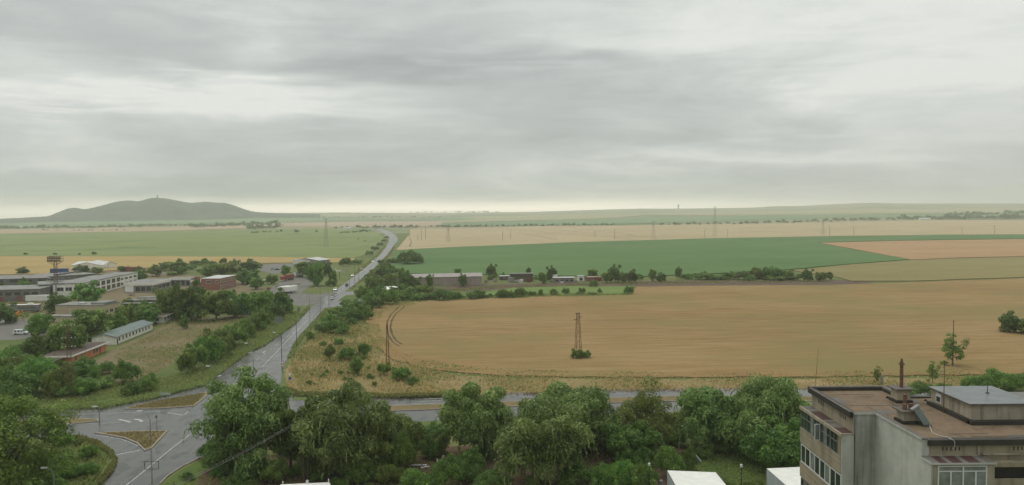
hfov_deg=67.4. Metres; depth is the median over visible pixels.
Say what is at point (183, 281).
canopy shed
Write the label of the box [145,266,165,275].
broad tree
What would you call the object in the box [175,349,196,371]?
bush
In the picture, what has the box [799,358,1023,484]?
apartment block
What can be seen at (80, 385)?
bush
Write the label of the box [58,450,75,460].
bush
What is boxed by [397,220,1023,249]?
stubble field
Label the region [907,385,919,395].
bush
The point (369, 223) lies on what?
stubble
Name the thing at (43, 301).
grass
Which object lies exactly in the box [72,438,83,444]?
weed shrub
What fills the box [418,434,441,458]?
bush
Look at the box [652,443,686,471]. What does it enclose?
bush
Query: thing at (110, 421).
road
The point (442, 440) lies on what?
shrub
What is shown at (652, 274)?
broad tree
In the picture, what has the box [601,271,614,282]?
broad tree
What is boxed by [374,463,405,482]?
bush
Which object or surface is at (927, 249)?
wheat field
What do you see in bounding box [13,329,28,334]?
van
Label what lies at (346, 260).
bush
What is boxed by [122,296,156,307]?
ruined shed
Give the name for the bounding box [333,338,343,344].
bush
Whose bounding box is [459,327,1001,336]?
wheel track
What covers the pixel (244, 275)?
broad tree
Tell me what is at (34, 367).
bush
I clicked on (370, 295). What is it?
bush
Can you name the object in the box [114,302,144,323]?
broad tree
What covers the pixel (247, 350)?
grass
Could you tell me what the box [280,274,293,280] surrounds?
lorry
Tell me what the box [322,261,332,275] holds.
broad tree
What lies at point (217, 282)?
brick building
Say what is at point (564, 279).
shed
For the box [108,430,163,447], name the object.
grass
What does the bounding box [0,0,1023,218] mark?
sky
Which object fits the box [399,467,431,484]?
bush
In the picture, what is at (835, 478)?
window
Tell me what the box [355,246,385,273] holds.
grass
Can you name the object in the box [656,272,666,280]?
broad tree
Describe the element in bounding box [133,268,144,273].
shrub
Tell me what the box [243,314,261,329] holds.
bush
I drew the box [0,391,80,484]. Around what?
broad tree
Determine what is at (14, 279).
ruined factory
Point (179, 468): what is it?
kerb
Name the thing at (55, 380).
bush
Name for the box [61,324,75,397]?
rusty mast
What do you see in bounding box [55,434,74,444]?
weed shrub
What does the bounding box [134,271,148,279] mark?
broad tree
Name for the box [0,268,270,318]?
yard soil
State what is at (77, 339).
broad tree
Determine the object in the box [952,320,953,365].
post
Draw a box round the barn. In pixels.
[410,273,482,285]
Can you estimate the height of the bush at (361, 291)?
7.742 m
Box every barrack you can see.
[44,342,108,365]
[91,320,153,344]
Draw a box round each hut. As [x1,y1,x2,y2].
[507,277,513,282]
[577,275,583,280]
[586,276,601,281]
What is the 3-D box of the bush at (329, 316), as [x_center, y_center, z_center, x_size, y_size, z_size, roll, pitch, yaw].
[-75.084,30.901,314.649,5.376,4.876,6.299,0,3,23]
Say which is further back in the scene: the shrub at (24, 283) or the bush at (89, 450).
the shrub at (24, 283)
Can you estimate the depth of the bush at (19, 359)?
217.94 m
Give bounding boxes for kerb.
[159,457,201,483]
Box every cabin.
[48,358,62,366]
[155,312,174,322]
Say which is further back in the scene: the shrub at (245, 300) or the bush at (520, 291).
the bush at (520, 291)
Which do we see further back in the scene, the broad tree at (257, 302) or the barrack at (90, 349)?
the broad tree at (257, 302)
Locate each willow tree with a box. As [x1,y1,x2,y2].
[183,364,291,481]
[260,405,309,467]
[289,379,401,481]
[431,381,515,459]
[488,395,598,484]
[531,380,617,456]
[673,386,739,448]
[715,372,811,455]
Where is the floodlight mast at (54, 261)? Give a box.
[47,256,64,291]
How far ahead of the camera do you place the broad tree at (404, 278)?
456.15 m
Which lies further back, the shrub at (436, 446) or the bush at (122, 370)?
the bush at (122, 370)
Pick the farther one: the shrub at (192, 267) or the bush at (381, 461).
the shrub at (192, 267)
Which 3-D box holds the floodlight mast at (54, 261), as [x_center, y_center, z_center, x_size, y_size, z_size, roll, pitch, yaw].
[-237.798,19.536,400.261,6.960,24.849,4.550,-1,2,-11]
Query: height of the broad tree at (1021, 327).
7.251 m
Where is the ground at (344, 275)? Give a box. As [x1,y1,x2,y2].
[0,203,1023,484]
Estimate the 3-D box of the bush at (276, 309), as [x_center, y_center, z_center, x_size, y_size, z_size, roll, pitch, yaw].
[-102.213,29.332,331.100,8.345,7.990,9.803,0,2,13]
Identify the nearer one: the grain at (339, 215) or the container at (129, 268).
the container at (129, 268)
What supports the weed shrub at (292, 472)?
on the garden soil at (490, 462)
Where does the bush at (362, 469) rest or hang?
on the garden soil at (490, 462)
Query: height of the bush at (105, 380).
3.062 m
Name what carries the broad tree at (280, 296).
on the ground at (344, 275)
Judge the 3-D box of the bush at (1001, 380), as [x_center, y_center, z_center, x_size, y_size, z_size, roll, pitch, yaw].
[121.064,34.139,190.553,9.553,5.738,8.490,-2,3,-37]
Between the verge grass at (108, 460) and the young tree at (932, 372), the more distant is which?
the young tree at (932, 372)
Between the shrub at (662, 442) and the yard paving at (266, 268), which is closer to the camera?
the shrub at (662, 442)
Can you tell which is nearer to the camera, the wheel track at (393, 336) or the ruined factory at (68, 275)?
the wheel track at (393, 336)
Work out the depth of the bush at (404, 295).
396.65 m
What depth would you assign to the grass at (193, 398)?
187.12 m
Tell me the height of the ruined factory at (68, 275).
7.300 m
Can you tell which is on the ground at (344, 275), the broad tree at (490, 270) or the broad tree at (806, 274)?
the broad tree at (490, 270)
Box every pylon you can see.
[323,218,328,247]
[386,324,389,364]
[575,312,581,349]
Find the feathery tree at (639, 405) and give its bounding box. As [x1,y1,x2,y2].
[615,375,687,445]
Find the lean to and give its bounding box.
[498,275,509,279]
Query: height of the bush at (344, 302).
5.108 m
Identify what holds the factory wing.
on the yard soil at (120, 294)
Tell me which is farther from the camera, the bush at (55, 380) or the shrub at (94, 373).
the shrub at (94, 373)
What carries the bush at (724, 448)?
on the ground at (344, 275)
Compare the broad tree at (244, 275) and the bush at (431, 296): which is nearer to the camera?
the bush at (431, 296)
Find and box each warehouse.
[293,259,309,263]
[296,257,329,263]
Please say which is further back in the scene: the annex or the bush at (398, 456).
the annex
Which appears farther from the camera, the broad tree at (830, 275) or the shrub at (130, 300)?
the broad tree at (830, 275)
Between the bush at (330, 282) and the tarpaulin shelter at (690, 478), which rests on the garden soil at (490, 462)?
the tarpaulin shelter at (690, 478)
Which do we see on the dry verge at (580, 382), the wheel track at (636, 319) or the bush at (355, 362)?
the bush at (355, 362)
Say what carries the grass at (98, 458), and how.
on the ground at (344, 275)
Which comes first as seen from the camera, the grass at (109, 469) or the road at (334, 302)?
the grass at (109, 469)
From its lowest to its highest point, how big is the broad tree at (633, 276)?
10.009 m
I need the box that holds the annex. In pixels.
[48,314,76,322]
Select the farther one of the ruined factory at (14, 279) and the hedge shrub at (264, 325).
the ruined factory at (14, 279)
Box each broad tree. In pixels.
[0,302,17,322]
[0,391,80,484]
[15,266,29,273]
[17,332,53,355]
[21,312,55,334]
[42,292,70,312]
[46,319,86,350]
[54,308,114,341]
[65,279,106,301]
[71,264,90,272]
[90,267,104,274]
[108,311,127,329]
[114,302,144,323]
[117,265,129,270]
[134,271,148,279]
[137,302,161,323]
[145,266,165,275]
[151,286,181,318]
[158,261,171,269]
[165,261,188,271]
[171,278,211,320]
[178,314,189,328]
[197,263,219,276]
[198,289,239,321]
[211,261,241,274]
[225,291,246,316]
[236,259,262,271]
[236,268,259,283]
[245,289,274,313]
[249,276,264,288]
[265,274,277,283]
[266,287,292,313]
[281,265,291,274]
[292,261,309,276]
[303,261,323,285]
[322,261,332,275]
[328,270,336,280]
[354,411,425,464]
[363,275,383,288]
[373,265,392,277]
[398,270,414,285]
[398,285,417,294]
[405,275,421,286]
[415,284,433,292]
[425,274,433,285]
[457,273,467,286]
[486,263,497,275]
[538,272,547,282]
[546,265,557,280]
[587,269,597,275]
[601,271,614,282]
[604,419,663,462]
[607,264,621,281]
[620,271,629,282]
[628,269,637,281]
[648,269,656,280]
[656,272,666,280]
[739,414,800,467]
[799,268,813,279]
[815,272,827,280]
[826,272,833,279]
[998,310,1020,331]
[1015,315,1023,331]
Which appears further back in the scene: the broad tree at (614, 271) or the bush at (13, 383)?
the broad tree at (614, 271)
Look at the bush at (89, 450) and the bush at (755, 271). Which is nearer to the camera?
the bush at (89, 450)
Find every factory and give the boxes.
[0,274,53,284]
[0,285,50,301]
[33,271,96,280]
[38,280,66,296]
[52,275,120,296]
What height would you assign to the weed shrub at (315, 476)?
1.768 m
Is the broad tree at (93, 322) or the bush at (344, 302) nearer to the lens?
the broad tree at (93, 322)
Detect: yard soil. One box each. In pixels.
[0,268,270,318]
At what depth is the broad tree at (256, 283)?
464.13 m
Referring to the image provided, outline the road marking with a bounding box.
[126,433,190,484]
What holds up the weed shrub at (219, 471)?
on the garden soil at (490, 462)
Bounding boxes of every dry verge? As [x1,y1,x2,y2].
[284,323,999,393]
[339,295,361,299]
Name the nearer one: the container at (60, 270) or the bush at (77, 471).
the bush at (77, 471)
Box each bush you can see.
[0,351,10,364]
[0,354,36,368]
[0,366,45,400]
[13,354,57,389]
[33,473,67,484]
[34,449,57,466]
[40,361,75,393]
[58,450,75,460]
[58,459,83,478]
[65,376,101,393]
[71,355,110,376]
[78,444,100,456]
[82,461,100,474]
[94,375,117,386]
[100,360,113,372]
[111,358,143,382]
[120,380,143,394]
[137,372,157,389]
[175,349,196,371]
[185,342,209,365]
[193,335,207,347]
[195,442,210,458]
[197,335,226,362]
[201,453,238,471]
[203,327,227,337]
[210,333,237,355]
[221,470,260,484]
[224,322,249,342]
[231,453,272,479]
[234,318,256,336]
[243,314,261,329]
[250,307,274,324]
[259,455,289,481]
[264,302,285,316]
[275,297,293,312]
[306,331,314,338]
[315,453,335,473]
[318,341,327,345]
[320,312,336,322]
[321,319,340,331]
[325,279,336,284]
[327,306,343,313]
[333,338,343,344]
[334,321,350,333]
[337,346,355,358]
[338,257,351,265]
[339,298,358,306]
[339,303,363,317]
[340,452,377,484]
[349,299,371,309]
[349,355,364,373]
[350,259,362,263]
[354,285,369,297]
[357,341,371,355]
[360,289,375,304]
[360,306,374,318]
[364,273,376,277]
[368,296,385,306]
[370,453,393,465]
[372,284,386,295]
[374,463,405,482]
[377,362,390,373]
[379,287,399,303]
[384,258,395,262]
[391,366,411,379]
[391,426,417,467]
[393,267,404,272]
[395,290,410,298]
[398,250,422,263]
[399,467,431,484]
[407,376,419,384]
[409,293,426,300]
[413,257,423,262]
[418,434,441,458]
[425,293,434,299]
[428,452,466,484]
[432,287,450,299]
[449,290,461,298]
[455,444,486,481]
[466,291,479,298]
[471,468,514,484]
[474,289,485,297]
[495,289,507,296]
[506,290,515,297]
[513,287,525,295]
[555,461,594,484]
[570,348,583,357]
[581,350,591,357]
[589,280,597,285]
[590,461,618,484]
[613,459,637,484]
[623,285,633,293]
[623,449,654,467]
[629,462,660,484]
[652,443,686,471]
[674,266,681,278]
[679,446,697,469]
[682,273,695,278]
[686,439,717,457]
[693,272,713,278]
[711,275,724,278]
[718,438,745,455]
[720,271,735,278]
[721,477,736,484]
[734,270,748,278]
[742,478,764,484]
[743,275,755,279]
[749,266,766,276]
[762,265,780,276]
[762,275,786,279]
[780,268,793,275]
[791,275,799,279]
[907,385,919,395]
[908,380,932,395]
[933,383,952,385]
[959,373,995,385]
[985,367,1021,391]
[997,372,1023,391]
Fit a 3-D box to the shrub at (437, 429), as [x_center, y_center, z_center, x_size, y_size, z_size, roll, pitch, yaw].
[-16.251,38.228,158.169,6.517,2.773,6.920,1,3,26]
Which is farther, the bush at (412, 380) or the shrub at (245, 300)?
the shrub at (245, 300)
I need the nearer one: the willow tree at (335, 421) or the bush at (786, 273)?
the willow tree at (335, 421)
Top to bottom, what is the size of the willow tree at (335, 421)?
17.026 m
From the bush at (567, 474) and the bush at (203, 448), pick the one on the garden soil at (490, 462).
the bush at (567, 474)
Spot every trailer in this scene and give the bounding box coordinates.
[8,303,40,311]
[284,285,296,292]
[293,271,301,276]
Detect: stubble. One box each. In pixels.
[0,225,245,233]
[254,221,441,226]
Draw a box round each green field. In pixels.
[0,229,383,257]
[391,234,1023,276]
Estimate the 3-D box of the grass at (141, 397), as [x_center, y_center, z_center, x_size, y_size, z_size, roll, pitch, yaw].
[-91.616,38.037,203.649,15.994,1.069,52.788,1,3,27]
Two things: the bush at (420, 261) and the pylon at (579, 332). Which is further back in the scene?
the bush at (420, 261)
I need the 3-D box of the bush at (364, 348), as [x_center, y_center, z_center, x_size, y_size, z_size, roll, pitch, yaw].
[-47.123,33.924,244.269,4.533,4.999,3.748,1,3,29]
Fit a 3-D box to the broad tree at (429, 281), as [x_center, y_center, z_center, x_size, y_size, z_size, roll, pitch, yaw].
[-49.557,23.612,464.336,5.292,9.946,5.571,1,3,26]
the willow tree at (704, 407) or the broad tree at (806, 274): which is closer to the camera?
the willow tree at (704, 407)
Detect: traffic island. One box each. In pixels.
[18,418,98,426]
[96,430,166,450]
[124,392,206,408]
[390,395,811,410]
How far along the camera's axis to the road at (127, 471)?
173.52 m
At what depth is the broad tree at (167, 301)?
335.19 m
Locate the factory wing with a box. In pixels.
[104,272,137,286]
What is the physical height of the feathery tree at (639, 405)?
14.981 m
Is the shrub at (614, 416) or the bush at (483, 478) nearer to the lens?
the bush at (483, 478)
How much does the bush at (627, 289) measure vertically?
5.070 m
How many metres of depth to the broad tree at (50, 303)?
358.80 m
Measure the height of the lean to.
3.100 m
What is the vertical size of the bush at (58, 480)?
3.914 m
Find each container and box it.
[25,295,48,300]
[50,268,68,272]
[126,267,142,270]
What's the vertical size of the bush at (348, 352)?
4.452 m
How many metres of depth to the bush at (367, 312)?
327.64 m
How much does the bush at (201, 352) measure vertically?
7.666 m
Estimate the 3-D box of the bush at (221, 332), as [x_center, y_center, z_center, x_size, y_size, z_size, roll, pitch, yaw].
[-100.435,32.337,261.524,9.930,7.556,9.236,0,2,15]
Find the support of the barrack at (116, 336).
on the ground at (344, 275)
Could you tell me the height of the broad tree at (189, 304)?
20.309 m
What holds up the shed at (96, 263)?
on the ground at (344, 275)
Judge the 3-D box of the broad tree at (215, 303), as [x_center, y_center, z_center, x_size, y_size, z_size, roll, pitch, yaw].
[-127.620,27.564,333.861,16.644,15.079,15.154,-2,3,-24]
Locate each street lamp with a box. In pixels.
[40,467,54,484]
[137,410,150,440]
[272,332,281,368]
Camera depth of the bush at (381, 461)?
134.08 m
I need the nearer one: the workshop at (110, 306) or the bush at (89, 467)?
the bush at (89, 467)
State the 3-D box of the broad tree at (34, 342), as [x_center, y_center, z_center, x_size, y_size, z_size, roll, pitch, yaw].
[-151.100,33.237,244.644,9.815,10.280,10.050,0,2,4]
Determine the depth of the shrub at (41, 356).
226.36 m
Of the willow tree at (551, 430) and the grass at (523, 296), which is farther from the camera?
the grass at (523, 296)
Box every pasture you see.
[0,218,473,226]
[442,214,850,226]
[851,213,1023,219]
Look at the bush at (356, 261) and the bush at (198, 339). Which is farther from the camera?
the bush at (356, 261)
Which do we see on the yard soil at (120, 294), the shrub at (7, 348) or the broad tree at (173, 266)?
the broad tree at (173, 266)
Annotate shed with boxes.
[72,260,110,269]
[72,261,116,267]
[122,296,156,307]
[169,277,193,285]
[509,273,533,280]
[552,276,574,282]
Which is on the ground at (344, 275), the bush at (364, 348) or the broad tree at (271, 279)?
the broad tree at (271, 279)
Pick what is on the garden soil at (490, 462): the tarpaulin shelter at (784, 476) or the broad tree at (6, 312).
the tarpaulin shelter at (784, 476)
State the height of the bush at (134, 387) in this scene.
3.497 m
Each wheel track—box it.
[386,306,399,345]
[390,307,403,343]
[404,314,940,329]
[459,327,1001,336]
[514,300,941,308]
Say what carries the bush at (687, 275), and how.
on the ground at (344, 275)
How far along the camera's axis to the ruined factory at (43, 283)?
432.20 m
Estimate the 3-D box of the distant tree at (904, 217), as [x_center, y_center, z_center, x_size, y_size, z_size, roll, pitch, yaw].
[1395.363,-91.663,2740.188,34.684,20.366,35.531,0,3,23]
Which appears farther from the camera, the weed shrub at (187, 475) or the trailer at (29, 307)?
the trailer at (29, 307)
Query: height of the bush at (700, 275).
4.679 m
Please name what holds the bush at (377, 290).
on the ground at (344, 275)
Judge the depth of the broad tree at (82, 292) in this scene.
385.36 m
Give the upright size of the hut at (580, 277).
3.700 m
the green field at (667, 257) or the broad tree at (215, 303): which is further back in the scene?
the green field at (667, 257)
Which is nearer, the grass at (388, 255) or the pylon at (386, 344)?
the pylon at (386, 344)
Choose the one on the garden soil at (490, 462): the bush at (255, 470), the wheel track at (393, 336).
the bush at (255, 470)
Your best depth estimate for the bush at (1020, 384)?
187.88 m
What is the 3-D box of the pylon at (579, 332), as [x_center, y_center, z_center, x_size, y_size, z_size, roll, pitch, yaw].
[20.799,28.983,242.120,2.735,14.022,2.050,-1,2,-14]
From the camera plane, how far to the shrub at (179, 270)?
580.55 m
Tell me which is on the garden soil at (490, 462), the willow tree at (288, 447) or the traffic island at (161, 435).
the willow tree at (288, 447)
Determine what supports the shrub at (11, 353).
on the ground at (344, 275)
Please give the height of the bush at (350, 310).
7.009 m
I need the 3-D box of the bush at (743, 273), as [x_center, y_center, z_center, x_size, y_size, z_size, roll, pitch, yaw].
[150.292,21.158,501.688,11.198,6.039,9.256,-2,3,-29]
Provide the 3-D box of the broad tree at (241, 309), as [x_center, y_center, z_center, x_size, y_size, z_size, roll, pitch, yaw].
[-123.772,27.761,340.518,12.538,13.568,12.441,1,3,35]
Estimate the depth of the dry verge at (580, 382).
206.51 m
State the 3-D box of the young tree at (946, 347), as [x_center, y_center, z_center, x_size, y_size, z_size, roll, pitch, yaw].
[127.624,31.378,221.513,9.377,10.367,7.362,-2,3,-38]
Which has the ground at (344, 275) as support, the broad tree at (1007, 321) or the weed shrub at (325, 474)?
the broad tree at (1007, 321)
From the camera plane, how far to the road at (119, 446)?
153.62 m
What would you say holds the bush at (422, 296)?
on the wheat field at (616, 336)
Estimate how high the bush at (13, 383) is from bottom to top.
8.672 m
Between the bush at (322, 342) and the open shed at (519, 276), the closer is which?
the bush at (322, 342)
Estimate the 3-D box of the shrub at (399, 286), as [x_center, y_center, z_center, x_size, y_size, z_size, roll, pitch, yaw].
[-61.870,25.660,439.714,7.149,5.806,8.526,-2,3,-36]
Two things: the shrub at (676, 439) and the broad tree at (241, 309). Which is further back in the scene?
the broad tree at (241, 309)
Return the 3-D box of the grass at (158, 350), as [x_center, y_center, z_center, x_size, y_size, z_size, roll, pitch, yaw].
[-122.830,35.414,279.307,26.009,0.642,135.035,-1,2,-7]
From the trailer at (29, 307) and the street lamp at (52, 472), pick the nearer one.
the street lamp at (52, 472)
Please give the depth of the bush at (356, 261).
680.82 m
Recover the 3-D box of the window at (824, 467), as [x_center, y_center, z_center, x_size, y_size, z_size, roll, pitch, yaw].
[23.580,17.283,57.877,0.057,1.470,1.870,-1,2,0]
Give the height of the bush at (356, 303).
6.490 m
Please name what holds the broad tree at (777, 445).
on the garden soil at (490, 462)
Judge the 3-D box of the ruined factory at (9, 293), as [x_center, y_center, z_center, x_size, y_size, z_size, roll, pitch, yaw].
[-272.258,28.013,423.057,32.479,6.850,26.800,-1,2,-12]
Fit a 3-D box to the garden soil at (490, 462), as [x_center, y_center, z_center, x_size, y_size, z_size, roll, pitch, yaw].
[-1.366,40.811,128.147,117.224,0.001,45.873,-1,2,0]
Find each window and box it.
[801,410,809,432]
[801,443,809,468]
[801,477,808,484]
[810,416,819,440]
[810,450,819,475]
[819,458,829,484]
[820,423,829,447]
[830,430,840,456]
[830,466,840,484]
[937,465,987,484]
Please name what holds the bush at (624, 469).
on the garden soil at (490, 462)
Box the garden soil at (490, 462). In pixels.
[197,446,734,484]
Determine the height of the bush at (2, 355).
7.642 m
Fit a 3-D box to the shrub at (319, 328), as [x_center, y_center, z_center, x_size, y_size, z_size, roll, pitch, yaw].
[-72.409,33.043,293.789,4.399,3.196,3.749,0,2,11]
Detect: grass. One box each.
[0,298,214,330]
[0,439,110,484]
[8,438,110,484]
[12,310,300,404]
[42,314,298,406]
[59,365,224,408]
[67,433,117,484]
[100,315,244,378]
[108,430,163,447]
[129,392,203,407]
[160,458,208,484]
[223,305,310,369]
[287,308,327,357]
[287,386,442,397]
[291,309,373,372]
[350,246,394,288]
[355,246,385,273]
[385,292,630,303]
[431,280,831,292]
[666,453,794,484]
[687,452,799,484]
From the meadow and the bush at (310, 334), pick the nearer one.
the bush at (310, 334)
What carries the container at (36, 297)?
on the yard soil at (120, 294)
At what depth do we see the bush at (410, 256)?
670.90 m
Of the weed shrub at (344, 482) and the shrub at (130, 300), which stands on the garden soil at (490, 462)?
the weed shrub at (344, 482)
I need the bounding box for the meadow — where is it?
[430,286,634,299]
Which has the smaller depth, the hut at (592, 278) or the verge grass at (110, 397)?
the verge grass at (110, 397)
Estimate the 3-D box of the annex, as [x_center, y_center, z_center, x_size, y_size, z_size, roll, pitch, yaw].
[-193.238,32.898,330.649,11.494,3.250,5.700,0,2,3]
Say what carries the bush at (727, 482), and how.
on the garden grass at (716, 465)
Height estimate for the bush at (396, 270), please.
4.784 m
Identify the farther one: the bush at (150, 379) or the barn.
the barn
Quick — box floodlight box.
[910,404,931,426]
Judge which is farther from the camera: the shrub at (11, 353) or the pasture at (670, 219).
the pasture at (670, 219)
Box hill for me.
[0,198,319,222]
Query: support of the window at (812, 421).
in the apartment block
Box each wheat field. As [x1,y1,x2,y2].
[0,256,355,274]
[366,278,1023,377]
[794,257,1023,280]
[823,239,1023,259]
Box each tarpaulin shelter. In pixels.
[280,482,330,484]
[667,470,725,484]
[766,467,800,484]
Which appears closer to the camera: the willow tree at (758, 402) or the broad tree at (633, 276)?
the willow tree at (758, 402)
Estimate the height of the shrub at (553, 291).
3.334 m
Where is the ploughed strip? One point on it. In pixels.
(834, 282)
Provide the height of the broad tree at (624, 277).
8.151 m
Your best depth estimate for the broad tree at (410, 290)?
409.05 m
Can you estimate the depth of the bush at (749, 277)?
494.50 m
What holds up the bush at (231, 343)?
on the ground at (344, 275)
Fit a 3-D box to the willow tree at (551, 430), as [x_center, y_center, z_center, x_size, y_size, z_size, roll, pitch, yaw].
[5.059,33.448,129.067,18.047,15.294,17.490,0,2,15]
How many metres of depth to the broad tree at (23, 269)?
602.87 m
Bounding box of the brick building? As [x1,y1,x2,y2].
[194,275,235,289]
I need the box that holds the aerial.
[942,361,950,412]
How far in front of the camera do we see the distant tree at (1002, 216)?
2650.75 m
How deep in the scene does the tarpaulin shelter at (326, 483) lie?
121.80 m
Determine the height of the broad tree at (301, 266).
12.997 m
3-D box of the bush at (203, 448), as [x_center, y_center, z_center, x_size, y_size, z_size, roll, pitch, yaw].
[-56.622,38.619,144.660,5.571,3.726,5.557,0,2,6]
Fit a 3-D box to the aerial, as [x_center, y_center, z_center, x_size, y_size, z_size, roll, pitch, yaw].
[31.631,10.401,55.335,1.326,3.750,0.066,-1,2,-6]
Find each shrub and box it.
[0,347,22,357]
[1,345,19,352]
[17,281,32,284]
[28,347,48,357]
[38,354,50,364]
[53,358,65,365]
[55,385,71,396]
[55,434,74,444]
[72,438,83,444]
[87,367,100,378]
[123,297,132,306]
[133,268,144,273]
[133,301,154,309]
[167,272,177,275]
[176,267,183,273]
[178,472,194,478]
[188,265,196,269]
[189,260,200,263]
[200,258,207,263]
[209,462,232,477]
[219,258,226,262]
[242,292,253,311]
[256,321,266,328]
[284,466,299,476]
[309,470,323,481]
[317,467,330,477]
[318,325,326,331]
[325,476,340,484]
[337,479,348,484]
[348,317,357,323]
[397,283,408,289]
[420,443,438,457]
[422,421,444,436]
[436,432,449,451]
[475,444,497,459]
[549,289,558,294]
[596,438,608,451]
[610,409,620,422]
[657,439,668,446]
[666,427,685,444]
[716,434,735,453]
[782,275,791,279]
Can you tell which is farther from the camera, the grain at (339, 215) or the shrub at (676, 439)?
the grain at (339, 215)
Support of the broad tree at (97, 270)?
on the yard soil at (120, 294)
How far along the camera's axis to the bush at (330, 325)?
291.29 m
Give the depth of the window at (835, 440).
55.92 m
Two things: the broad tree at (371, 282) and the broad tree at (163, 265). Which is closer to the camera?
the broad tree at (371, 282)
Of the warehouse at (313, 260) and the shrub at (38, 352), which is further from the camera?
the warehouse at (313, 260)
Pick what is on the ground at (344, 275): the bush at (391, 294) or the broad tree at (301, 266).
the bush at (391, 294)
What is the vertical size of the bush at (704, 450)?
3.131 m
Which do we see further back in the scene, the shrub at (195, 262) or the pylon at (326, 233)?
the pylon at (326, 233)
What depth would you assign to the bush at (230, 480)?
127.51 m
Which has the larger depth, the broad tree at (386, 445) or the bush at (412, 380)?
the bush at (412, 380)
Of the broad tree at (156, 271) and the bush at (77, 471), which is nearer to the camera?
the bush at (77, 471)
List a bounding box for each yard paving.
[0,318,46,339]
[260,263,293,273]
[270,276,329,305]
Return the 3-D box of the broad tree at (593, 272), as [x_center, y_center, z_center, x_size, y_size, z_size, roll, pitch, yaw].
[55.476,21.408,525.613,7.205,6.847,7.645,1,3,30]
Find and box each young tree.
[323,344,335,358]
[870,366,882,381]
[926,360,940,382]
[939,333,969,364]
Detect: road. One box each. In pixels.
[2,388,930,436]
[26,429,144,462]
[42,371,224,415]
[101,228,397,484]
[326,291,360,307]
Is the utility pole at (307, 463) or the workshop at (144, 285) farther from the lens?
the workshop at (144, 285)
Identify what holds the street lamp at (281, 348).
on the ground at (344, 275)
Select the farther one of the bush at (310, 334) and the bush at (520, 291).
the bush at (520, 291)
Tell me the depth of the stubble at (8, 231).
2276.93 m
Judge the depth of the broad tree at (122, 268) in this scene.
620.17 m
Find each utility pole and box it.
[144,448,158,484]
[300,415,308,481]
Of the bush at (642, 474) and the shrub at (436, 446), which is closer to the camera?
the bush at (642, 474)
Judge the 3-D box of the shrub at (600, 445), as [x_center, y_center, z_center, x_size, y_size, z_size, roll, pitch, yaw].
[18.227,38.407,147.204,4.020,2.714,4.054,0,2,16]
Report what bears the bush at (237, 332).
on the verge grass at (110, 397)
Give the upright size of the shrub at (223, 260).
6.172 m
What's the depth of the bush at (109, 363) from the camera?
221.27 m
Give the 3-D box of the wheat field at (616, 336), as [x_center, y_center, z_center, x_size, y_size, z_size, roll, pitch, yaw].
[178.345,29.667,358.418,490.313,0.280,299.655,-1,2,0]
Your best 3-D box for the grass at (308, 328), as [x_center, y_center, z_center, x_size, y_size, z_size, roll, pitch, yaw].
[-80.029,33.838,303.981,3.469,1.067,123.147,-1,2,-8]
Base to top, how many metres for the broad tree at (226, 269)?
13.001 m
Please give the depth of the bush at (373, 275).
509.29 m
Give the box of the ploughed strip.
[434,280,873,291]
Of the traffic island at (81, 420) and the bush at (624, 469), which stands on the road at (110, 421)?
the traffic island at (81, 420)
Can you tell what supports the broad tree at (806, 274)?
on the ploughed strip
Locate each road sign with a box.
[160,393,170,401]
[275,317,281,322]
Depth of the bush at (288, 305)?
349.94 m
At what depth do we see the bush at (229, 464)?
135.61 m
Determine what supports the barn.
on the ground at (344, 275)
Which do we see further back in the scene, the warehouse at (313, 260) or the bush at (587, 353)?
the warehouse at (313, 260)
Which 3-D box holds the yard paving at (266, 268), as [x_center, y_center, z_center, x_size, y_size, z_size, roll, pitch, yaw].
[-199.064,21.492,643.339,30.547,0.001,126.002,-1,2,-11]
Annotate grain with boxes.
[320,215,357,216]
[442,213,643,222]
[644,208,1023,215]
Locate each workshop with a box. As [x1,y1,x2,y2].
[54,300,119,314]
[123,278,170,291]
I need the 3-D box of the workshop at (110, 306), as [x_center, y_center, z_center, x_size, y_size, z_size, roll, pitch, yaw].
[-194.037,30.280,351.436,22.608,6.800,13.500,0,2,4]
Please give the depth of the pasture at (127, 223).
3981.69 m
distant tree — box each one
[898,214,908,218]
[963,214,976,217]
[998,213,1007,218]
[1007,214,1017,217]

